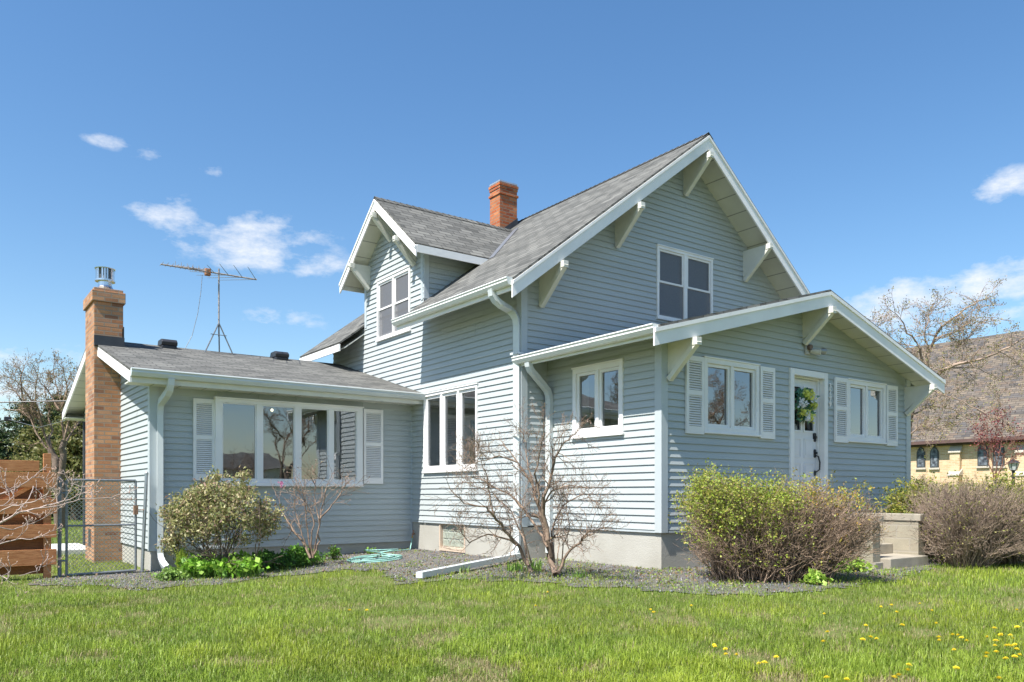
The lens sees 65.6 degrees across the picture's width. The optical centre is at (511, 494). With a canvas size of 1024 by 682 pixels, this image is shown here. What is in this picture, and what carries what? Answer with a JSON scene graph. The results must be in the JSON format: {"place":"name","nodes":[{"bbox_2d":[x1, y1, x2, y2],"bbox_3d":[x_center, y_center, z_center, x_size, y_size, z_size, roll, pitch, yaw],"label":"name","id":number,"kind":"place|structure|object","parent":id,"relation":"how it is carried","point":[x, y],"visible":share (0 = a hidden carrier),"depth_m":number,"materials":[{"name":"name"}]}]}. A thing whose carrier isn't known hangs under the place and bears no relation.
{"place":"outdoors","nodes":[
{"label":"outdoors","id":0,"kind":"place"},
{"bbox_2d":[0,508,1023,681],"bbox_3d":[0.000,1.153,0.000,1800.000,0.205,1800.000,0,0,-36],"label":"ground","id":1,"kind":"structure","parent":0,"point":[664,615],"depth_m":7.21,"materials":[{"name":"green plant"}]},
{"bbox_2d":[0,453,56,577],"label":"wooden fence","id":2,"kind":"object","parent":1,"relation":"on","point":[27,555],"visible":0.71,"depth_m":11.65,"materials":[{"name":"brown wood"}]},
{"bbox_2d":[0,426,68,514],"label":"cedar tree","id":3,"kind":"object","parent":1,"relation":"on","point":[2,443],"visible":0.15,"depth_m":40.04,"materials":[{"name":"green plant"}]},
{"bbox_2d":[0,422,81,498],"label":"young tree","id":4,"kind":"object","parent":1,"relation":"on","point":[28,435],"visible":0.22,"depth_m":36.52,"materials":[{"name":"green plant"}]},
{"bbox_2d":[0,399,81,516],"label":"cedar tree","id":5,"kind":"object","parent":1,"relation":"on","point":[12,432],"visible":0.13,"depth_m":41.42,"materials":[{"name":"green plant"}]},
{"bbox_2d":[0,348,83,528],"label":"bare tree","id":6,"kind":"object","parent":1,"relation":"on","point":[58,463],"visible":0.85,"depth_m":28.88,"materials":[{"name":"brown plant"}]},
{"bbox_2d":[15,413,82,519],"bbox_3d":[-19.653,-1.402,36.104,5.307,5.330,5.322,0,0,-36],"label":"young tree","id":7,"kind":"object","parent":1,"relation":"on","point":[74,451],"visible":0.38,"depth_m":35.30,"materials":[{"name":"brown plant"}]},
{"bbox_2d":[57,476,61,576],"bbox_3d":[-6.811,0.545,11.966,0.064,1.636,0.061,0,0,-36],"label":"fence post","id":8,"kind":"object","parent":1,"relation":"on","point":[59,539],"visible":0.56,"depth_m":11.95,"materials":[{"name":"metal"}]},
{"bbox_2d":[62,479,143,575],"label":"chain link gate","id":9,"kind":"structure","parent":8,"relation":"attached to","point":[134,511],"depth_m":12.31,"materials":[{"name":"metal"}]},
{"bbox_2d":[41,392,82,512],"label":"cedar tree","id":10,"kind":"object","parent":1,"relation":"on","point":[55,413],"visible":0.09,"depth_m":43.64,"materials":[{"name":"green plant"}]},
{"bbox_2d":[51,543,84,554],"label":"patio","id":11,"kind":"structure","parent":1,"relation":"on","point":[81,547],"depth_m":16.86,"materials":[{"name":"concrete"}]},
{"bbox_2d":[0,464,137,596],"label":"magnolia tree","id":12,"kind":"object","parent":1,"relation":"on","point":[92,486],"visible":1,"depth_m":7.76,"materials":[{"name":"brown plant"}]},
{"bbox_2d":[28,547,940,596],"bbox_3d":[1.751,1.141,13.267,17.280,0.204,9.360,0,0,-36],"label":"gravel bed","id":13,"kind":"object","parent":1,"relation":"on","point":[503,572],"visible":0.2,"depth_m":10.98,"materials":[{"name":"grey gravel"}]},
{"bbox_2d":[140,472,148,571],"bbox_3d":[-5.853,0.427,12.656,0.060,1.588,0.128,0,0,41],"label":"fence post","id":14,"kind":"object","parent":13,"relation":"on","point":[144,521],"visible":1,"depth_m":12.64,"materials":[{"name":"metal"}]},
{"bbox_2d":[151,563,188,581],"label":"weed plant","id":15,"kind":"object","parent":13,"relation":"on","point":[170,573],"visible":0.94,"depth_m":11.16,"materials":[{"name":"green plant"}]},
{"bbox_2d":[172,546,189,570],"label":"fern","id":16,"kind":"object","parent":13,"relation":"on","point":[180,554],"visible":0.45,"depth_m":11.99,"materials":[{"name":"green plant"}]},
{"bbox_2d":[150,465,286,576],"bbox_3d":[-4.449,0.415,12.011,1.974,1.753,1.891,0,0,14],"label":"rhododendron bush","id":17,"kind":"object","parent":13,"relation":"on","point":[205,505],"visible":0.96,"depth_m":11.80,"materials":[{"name":"green plant"}]},
{"bbox_2d":[174,549,271,579],"bbox_3d":[-4.406,1.055,12.142,1.406,0.373,2.187,0,0,-23],"label":"perennial plant","id":18,"kind":"object","parent":13,"relation":"on","point":[193,566],"visible":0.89,"depth_m":11.50,"materials":[{"name":"green plant"}]},
{"bbox_2d":[242,548,305,572],"bbox_3d":[-3.952,1.035,12.609,1.268,0.367,1.172,0,0,6],"label":"geranium plant","id":19,"kind":"object","parent":13,"relation":"on","point":[267,555],"visible":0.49,"depth_m":12.53,"materials":[{"name":"green plant"}]},
{"bbox_2d":[278,543,327,568],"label":"geranium plant","id":20,"kind":"object","parent":13,"relation":"on","point":[297,552],"visible":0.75,"depth_m":12.88,"materials":[{"name":"green plant"}]},
{"bbox_2d":[272,456,370,557],"bbox_3d":[-3.195,0.191,12.762,1.586,1.656,1.048,0,0,11],"label":"bare shrub","id":21,"kind":"object","parent":13,"relation":"on","point":[311,550],"visible":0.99,"depth_m":12.74,"materials":[{"name":"brown plant"}]},
{"bbox_2d":[323,545,346,559],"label":"weed plant","id":22,"kind":"object","parent":13,"relation":"on","point":[334,551],"visible":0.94,"depth_m":13.73,"materials":[{"name":"green plant"}]},
{"bbox_2d":[364,547,375,553],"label":"weed plant","id":23,"kind":"object","parent":13,"relation":"on","point":[367,548],"visible":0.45,"depth_m":14.56,"materials":[{"name":"green plant"}]},
{"bbox_2d":[347,536,412,562],"bbox_3d":[-2.025,0.971,14.161,0.877,0.315,2.526,0,0,22],"label":"garden hose","id":24,"kind":"object","parent":13,"relation":"on","point":[382,559],"visible":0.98,"depth_m":13.42,"materials":[{"name":"teal rubber"}]},
{"bbox_2d":[498,560,526,572],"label":"grass tuft","id":25,"kind":"object","parent":13,"relation":"on","point":[513,568],"visible":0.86,"depth_m":10.96,"materials":[{"name":"green plant"}]},
{"bbox_2d":[423,396,631,576],"bbox_3d":[0.250,-0.121,10.121,2.502,2.338,1.962,0,0,7],"label":"lilac shrub","id":26,"kind":"object","parent":13,"relation":"on","point":[548,540],"visible":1,"depth_m":10.01,"materials":[{"name":"brown plant"}]},
{"bbox_2d":[522,559,547,571],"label":"grass tuft","id":27,"kind":"object","parent":13,"relation":"on","point":[538,566],"visible":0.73,"depth_m":10.99,"materials":[{"name":"green plant"}]},
{"bbox_2d":[568,571,591,577],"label":"grass tuft","id":28,"kind":"object","parent":13,"relation":"on","point":[575,575],"visible":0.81,"depth_m":9.99,"materials":[{"name":"green plant"}]},
{"bbox_2d":[667,458,901,582],"bbox_3d":[3.325,0.325,9.729,2.709,1.570,1.621,0,0,1],"label":"spirea bush","id":29,"kind":"object","parent":13,"relation":"on","point":[764,533],"visible":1,"depth_m":9.40,"materials":[{"name":"green plant"}]},
{"bbox_2d":[797,568,833,584],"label":"hosta plant","id":30,"kind":"object","parent":13,"relation":"on","point":[812,577],"visible":0.98,"depth_m":9.23,"materials":[{"name":"green plant"}]},
{"bbox_2d":[832,557,878,572],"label":"hosta plant","id":31,"kind":"object","parent":13,"relation":"on","point":[854,565],"visible":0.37,"depth_m":10.81,"materials":[{"name":"green plant"}]},
{"bbox_2d":[870,469,954,557],"bbox_3d":[6.812,0.334,13.428,1.461,1.526,1.512,0,0,-36],"label":"leafy bush","id":32,"kind":"object","parent":13,"relation":"on","point":[894,508],"visible":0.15,"depth_m":13.29,"materials":[{"name":"green plant"}]},
{"bbox_2d":[929,470,980,497],"bbox_3d":[8.197,0.317,14.979,2.102,1.583,1.428,0,0,-36],"label":"leafy bush","id":33,"kind":"object","parent":13,"relation":"on","point":[955,482],"depth_m":14.95,"materials":[{"name":"green plant"}]},
{"bbox_2d":[62,132,945,577],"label":"house","id":34,"kind":"structure","parent":1,"relation":"on","point":[666,318],"depth_m":13.93,"materials":[{"name":"wood"}]},
{"bbox_2d":[0,416,64,427],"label":"service wire","id":35,"kind":"object","parent":34,"relation":"attached to","point":[7,419],"visible":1,"depth_m":19.93,"materials":[{"name":"metal"}]},
{"bbox_2d":[0,400,65,402],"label":"overhead wire","id":36,"kind":"object","parent":34,"relation":"attached to","point":[32,401],"visible":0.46,"depth_m":25.61,"materials":[{"name":"black metal"}]},
{"bbox_2d":[160,261,256,354],"bbox_3d":[-6.153,-3.813,16.559,1.807,1.824,1.762,0,0,2],"label":"tv antenna","id":37,"kind":"object","parent":34,"relation":"attached to","point":[206,271],"visible":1,"depth_m":16.47,"materials":[{"name":"metal"}]},
{"bbox_2d":[213,396,363,486],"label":"window","id":38,"kind":"structure","parent":34,"relation":"in","point":[263,437],"depth_m":16.46,"materials":[{"name":"white paint"}]},
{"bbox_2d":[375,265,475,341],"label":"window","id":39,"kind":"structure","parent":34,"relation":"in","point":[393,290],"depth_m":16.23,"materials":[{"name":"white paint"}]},
{"bbox_2d":[422,383,478,472],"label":"window","id":40,"kind":"structure","parent":34,"relation":"in","point":[448,411],"depth_m":15.19,"materials":[{"name":"white paint"}]},
{"bbox_2d":[439,523,464,552],"bbox_3d":[-1.050,0.778,14.466,0.128,0.510,0.880,0,0,-36],"label":"basement window","id":41,"kind":"structure","parent":34,"relation":"in","point":[446,535],"depth_m":14.54,"materials":[{"name":"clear glass"}]},
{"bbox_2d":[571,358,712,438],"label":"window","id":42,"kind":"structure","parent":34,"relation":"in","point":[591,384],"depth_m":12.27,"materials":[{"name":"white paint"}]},
{"bbox_2d":[656,243,713,321],"bbox_3d":[3.261,-3.893,14.980,1.580,1.372,0.105,0,0,-36],"label":"window","id":43,"kind":"structure","parent":34,"relation":"in","point":[684,283],"depth_m":14.94,"materials":[{"name":"grey glass"}]},
{"bbox_2d":[611,356,760,436],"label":"window","id":44,"kind":"structure","parent":34,"relation":"in","point":[735,383],"depth_m":12.20,"materials":[{"name":"white paint"}]},
{"bbox_2d":[794,378,820,498],"bbox_3d":[4.796,-0.852,13.084,0.787,2.090,0.138,0,0,-36],"label":"door","id":45,"kind":"structure","parent":34,"relation":"in","point":[805,452],"depth_m":13.16,"materials":[{"name":"paint"}]},
{"bbox_2d":[794,387,819,423],"bbox_3d":[4.790,-1.453,12.963,0.602,0.633,0.270,0,0,-36],"label":"wreath","id":46,"kind":"object","parent":45,"relation":"attached to","point":[802,402],"depth_m":12.92,"materials":[{"name":"green plant"}]},
{"bbox_2d":[847,378,887,444],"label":"window","id":47,"kind":"structure","parent":34,"relation":"in","point":[866,399],"depth_m":14.36,"materials":[{"name":"white paint"}]},
{"bbox_2d":[824,512,928,568],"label":"front steps","id":48,"kind":"structure","parent":1,"relation":"on","point":[899,553],"depth_m":12.05,"materials":[{"name":"concrete"}]},
{"bbox_2d":[912,472,938,487],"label":"grey bush","id":49,"kind":"object","parent":1,"relation":"on","point":[923,481],"visible":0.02,"depth_m":33.78,"materials":[{"name":"beige plant"}]},
{"bbox_2d":[865,275,1023,457],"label":"bare tree","id":50,"kind":"object","parent":1,"relation":"on","point":[961,326],"visible":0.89,"depth_m":19.26,"materials":[{"name":"brown plant"}]},
{"bbox_2d":[897,470,1023,567],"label":"twiggy bush","id":51,"kind":"object","parent":1,"relation":"on","point":[960,528],"visible":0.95,"depth_m":11.51,"materials":[{"name":"brown plant"}]},
{"bbox_2d":[906,331,1023,488],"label":"church","id":52,"kind":"structure","parent":1,"relation":"on","point":[946,456],"depth_m":44.06,"materials":[{"name":"brick"}]},
{"bbox_2d":[915,447,925,469],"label":"window","id":53,"kind":"structure","parent":52,"relation":"in","point":[920,454],"depth_m":45.01,"materials":[{"name":"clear glass"}]},
{"bbox_2d":[929,446,939,469],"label":"window","id":54,"kind":"structure","parent":52,"relation":"in","point":[934,453],"depth_m":44.38,"materials":[{"name":"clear glass"}]},
{"bbox_2d":[976,444,989,467],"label":"window","id":55,"kind":"structure","parent":52,"relation":"in","point":[983,463],"depth_m":42.35,"materials":[{"name":"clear glass"}]},
{"bbox_2d":[993,444,1005,467],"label":"window","id":56,"kind":"structure","parent":52,"relation":"in","point":[1002,448],"depth_m":41.68,"materials":[{"name":"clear glass"}]},
{"bbox_2d":[965,400,1023,482],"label":"red leaf tree","id":57,"kind":"object","parent":1,"relation":"on","point":[982,436],"visible":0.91,"depth_m":24.96,"materials":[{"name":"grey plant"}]},
{"bbox_2d":[970,468,1023,564],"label":"leafy bush","id":58,"kind":"object","parent":1,"relation":"on","point":[1014,559],"visible":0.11,"depth_m":12.15,"materials":[{"name":"green plant"}]},
{"bbox_2d":[1007,459,1019,480],"bbox_3d":[17.033,-0.038,27.000,0.420,2.402,0.364,0,0,-36],"label":"street lamp","id":59,"kind":"object","parent":1,"relation":"on","point":[1013,467],"visible":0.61,"depth_m":26.93,"materials":[{"name":"white glass"}]},
{"bbox_2d":[0,0,1023,448],"label":"sky","id":60,"kind":"structure","parent":0,"point":[879,143],"materials":[{"name":"blue"}]}
]}

